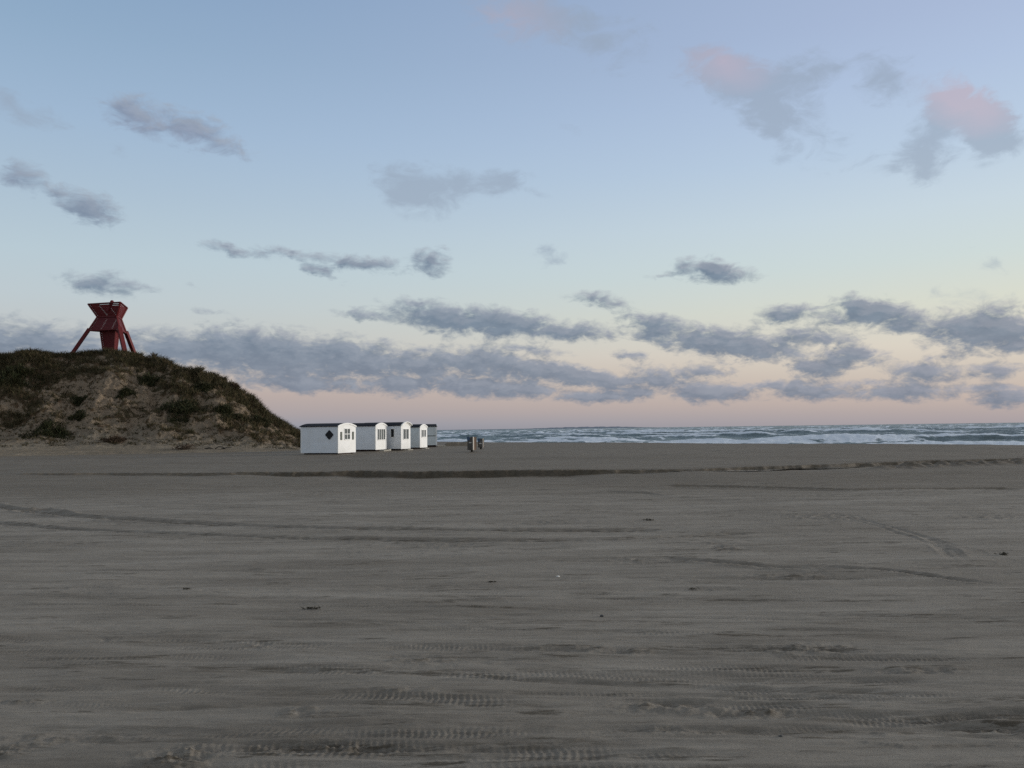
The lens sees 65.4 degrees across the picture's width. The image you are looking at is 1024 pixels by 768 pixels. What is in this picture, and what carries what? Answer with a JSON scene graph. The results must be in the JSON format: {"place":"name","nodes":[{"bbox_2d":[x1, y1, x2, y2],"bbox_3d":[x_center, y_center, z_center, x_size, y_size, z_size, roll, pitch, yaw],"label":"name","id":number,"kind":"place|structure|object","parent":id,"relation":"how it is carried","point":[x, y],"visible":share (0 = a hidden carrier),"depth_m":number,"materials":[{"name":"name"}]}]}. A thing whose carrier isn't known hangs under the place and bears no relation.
{"place":"outdoors","nodes":[
{"label":"outdoors","id":0,"kind":"place"},
{"bbox_2d":[0,351,300,456],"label":"dune","id":1,"kind":"structure","parent":0,"point":[43,448],"depth_m":73.20,"materials":[{"name":"beige sand"}]},
{"bbox_2d":[0,363,42,388],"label":"shrub","id":2,"kind":"object","parent":1,"relation":"on","point":[15,372],"visible":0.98,"depth_m":79.24,"materials":[{"name":"green plant"}]},
{"bbox_2d":[16,418,73,438],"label":"shrub","id":3,"kind":"object","parent":1,"relation":"on","point":[60,432],"visible":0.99,"depth_m":69.71,"materials":[{"name":"green plant"}]},
{"bbox_2d":[66,409,87,420],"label":"shrub","id":4,"kind":"object","parent":1,"relation":"on","point":[78,414],"visible":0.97,"depth_m":72.67,"materials":[{"name":"green plant"}]},
{"bbox_2d":[69,394,86,407],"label":"shrub","id":5,"kind":"object","parent":1,"relation":"on","point":[79,400],"visible":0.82,"depth_m":76.03,"materials":[{"name":"green plant"}]},
{"bbox_2d":[71,300,135,352],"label":"sea marker","id":6,"kind":"object","parent":1,"relation":"on","point":[108,324],"visible":0.78,"depth_m":89.86,"materials":[{"name":"red paint"}]},
{"bbox_2d":[98,435,127,443],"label":"shrub","id":7,"kind":"object","parent":1,"relation":"on","point":[113,439],"visible":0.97,"depth_m":68.08,"materials":[{"name":"brown plant"}]},
{"bbox_2d":[115,386,138,398],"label":"shrub","id":8,"kind":"object","parent":1,"relation":"on","point":[126,391],"visible":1,"depth_m":77.32,"materials":[{"name":"green plant"}]},
{"bbox_2d":[136,371,165,386],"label":"shrub","id":9,"kind":"object","parent":1,"relation":"on","point":[152,380],"visible":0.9,"depth_m":80.84,"materials":[{"name":"green plant"}]},
{"bbox_2d":[156,396,210,423],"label":"shrub","id":10,"kind":"object","parent":1,"relation":"on","point":[181,404],"visible":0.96,"depth_m":74.85,"materials":[{"name":"green plant"}]},
{"bbox_2d":[186,382,214,392],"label":"shrub","id":11,"kind":"object","parent":1,"relation":"on","point":[204,387],"visible":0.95,"depth_m":79.76,"materials":[{"name":"green plant"}]},
{"bbox_2d":[205,446,231,448],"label":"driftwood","id":12,"kind":"object","parent":1,"relation":"on","point":[218,446],"visible":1,"depth_m":66.48,"materials":[{"name":"brown wood"}]},
{"bbox_2d":[213,402,242,420],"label":"shrub","id":13,"kind":"object","parent":1,"relation":"on","point":[223,407],"visible":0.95,"depth_m":75.34,"materials":[{"name":"green plant"}]},
{"bbox_2d":[229,382,240,389],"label":"shrub","id":14,"kind":"object","parent":1,"relation":"on","point":[235,384],"visible":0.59,"depth_m":82.96,"materials":[{"name":"green plant"}]},
{"bbox_2d":[247,413,275,428],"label":"shrub","id":15,"kind":"object","parent":1,"relation":"on","point":[260,419],"visible":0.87,"depth_m":76.57,"materials":[{"name":"green plant"}]},
{"bbox_2d":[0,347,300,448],"bbox_3d":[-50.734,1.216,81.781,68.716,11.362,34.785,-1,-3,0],"label":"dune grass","id":16,"kind":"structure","parent":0,"point":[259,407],"depth_m":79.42,"materials":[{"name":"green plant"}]},
{"bbox_2d":[0,442,1023,767],"bbox_3d":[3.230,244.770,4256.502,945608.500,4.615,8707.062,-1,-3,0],"label":"beach","id":17,"kind":"structure","parent":0,"point":[844,612],"depth_m":7.15,"materials":[{"name":"grey sand"}]},
{"bbox_2d":[171,443,197,449],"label":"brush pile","id":18,"kind":"object","parent":17,"relation":"on","point":[185,446],"visible":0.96,"depth_m":66.02,"materials":[{"name":"brown plant"}]},
{"bbox_2d":[299,423,356,453],"bbox_3d":[-13.174,3.938,57.099,3.215,2.255,2.444,-2,-3,20],"label":"beach hut","id":19,"kind":"object","parent":17,"relation":"on","point":[328,438],"visible":0.99,"depth_m":56.13,"materials":[{"name":"white wood"}]},
{"bbox_2d":[325,430,332,439],"bbox_3d":[-12.783,3.554,55.724,0.655,0.655,0.045,-2,-3,20],"label":"diamond window","id":20,"kind":"structure","parent":19,"relation":"in","point":[329,434],"depth_m":55.70,"materials":[{"name":"black glass"}]},
{"bbox_2d":[344,428,349,439],"bbox_3d":[-11.691,3.549,56.576,0.053,0.820,0.786,-2,-3,20],"label":"window","id":21,"kind":"structure","parent":19,"relation":"in","point":[346,430],"depth_m":56.51,"materials":[{"name":"grey glass"}]},
{"bbox_2d":[352,423,390,451],"bbox_3d":[-11.294,4.248,63.344,3.018,2.325,1.889,-2,-3,20],"label":"beach hut","id":22,"kind":"object","parent":17,"relation":"on","point":[371,436],"visible":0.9,"depth_m":62.58,"materials":[{"name":"white wood"}]},
{"bbox_2d":[377,429,385,439],"bbox_3d":[-10.318,3.982,62.999,0.053,0.919,1.265,-2,-3,20],"label":"window","id":23,"kind":"structure","parent":22,"relation":"in","point":[381,433],"depth_m":62.99,"materials":[{"name":"grey glass"}]},
{"bbox_2d":[378,422,412,450],"bbox_3d":[-10.162,4.298,65.277,4.182,2.385,1.743,-2,-3,21],"label":"beach hut","id":24,"kind":"object","parent":17,"relation":"on","point":[398,435],"visible":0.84,"depth_m":64.29,"materials":[{"name":"white wood"}]},
{"bbox_2d":[390,428,394,437],"bbox_3d":[-9.637,3.954,64.250,0.380,0.743,0.029,-2,-3,21],"label":"window","id":25,"kind":"structure","parent":24,"relation":"in","point":[392,430],"depth_m":64.25,"materials":[{"name":"glass"}]},
{"bbox_2d":[403,429,408,439],"bbox_3d":[-8.598,4.062,64.683,0.053,0.891,0.964,-2,-3,21],"label":"window","id":26,"kind":"structure","parent":24,"relation":"in","point":[405,431],"depth_m":64.65,"materials":[{"name":"grey glass"}]},
{"bbox_2d":[410,424,428,448],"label":"beach hut","id":27,"kind":"object","parent":17,"relation":"on","point":[418,436],"visible":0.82,"depth_m":69.31,"materials":[{"name":"white wood"}]},
{"bbox_2d":[421,429,425,436],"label":"window","id":28,"kind":"structure","parent":27,"relation":"in","point":[423,431],"depth_m":69.68,"materials":[{"name":"grey glass"}]},
{"bbox_2d":[425,424,445,446],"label":"beach hut","id":29,"kind":"object","parent":17,"relation":"on","point":[431,435],"visible":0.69,"depth_m":76.29,"materials":[{"name":"white wood"}]},
{"bbox_2d":[445,442,477,445],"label":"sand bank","id":30,"kind":"structure","parent":17,"relation":"on","point":[456,444],"depth_m":79.71,"materials":[{"name":"beige sand"}]},
{"bbox_2d":[467,437,476,451],"bbox_3d":[-2.885,4.432,57.327,0.518,1.285,0.530,-2,-4,28],"label":"litter bin","id":31,"kind":"object","parent":17,"relation":"on","point":[471,443],"visible":0.98,"depth_m":57.19,"materials":[{"name":"silver metal"}]},
{"bbox_2d":[477,438,483,448],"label":"litter bin","id":32,"kind":"object","parent":17,"relation":"on","point":[480,443],"visible":0.97,"depth_m":65.66,"materials":[{"name":"grey metal"}]},
{"bbox_2d":[0,0,1023,430],"label":"sky","id":33,"kind":"structure","parent":0,"point":[448,214],"materials":[{"name":"blue"}]},
{"bbox_2d":[473,426,653,429],"bbox_3d":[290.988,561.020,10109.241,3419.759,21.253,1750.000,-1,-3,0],"label":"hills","id":34,"kind":"structure","parent":0,"point":[572,428],"depth_m":9325.26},
{"bbox_2d":[437,423,1023,444],"bbox_3d":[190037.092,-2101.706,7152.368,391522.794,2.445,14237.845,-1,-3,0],"label":"sea","id":35,"kind":"structure","parent":0,"point":[986,433],"depth_m":200.62,"materials":[{"name":"liquid"}]},
{"bbox_2d":[662,466,862,471],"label":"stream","id":36,"kind":"structure","parent":0,"point":[770,469],"depth_m":30.77,"materials":[{"name":"grey liquid"}]}
]}

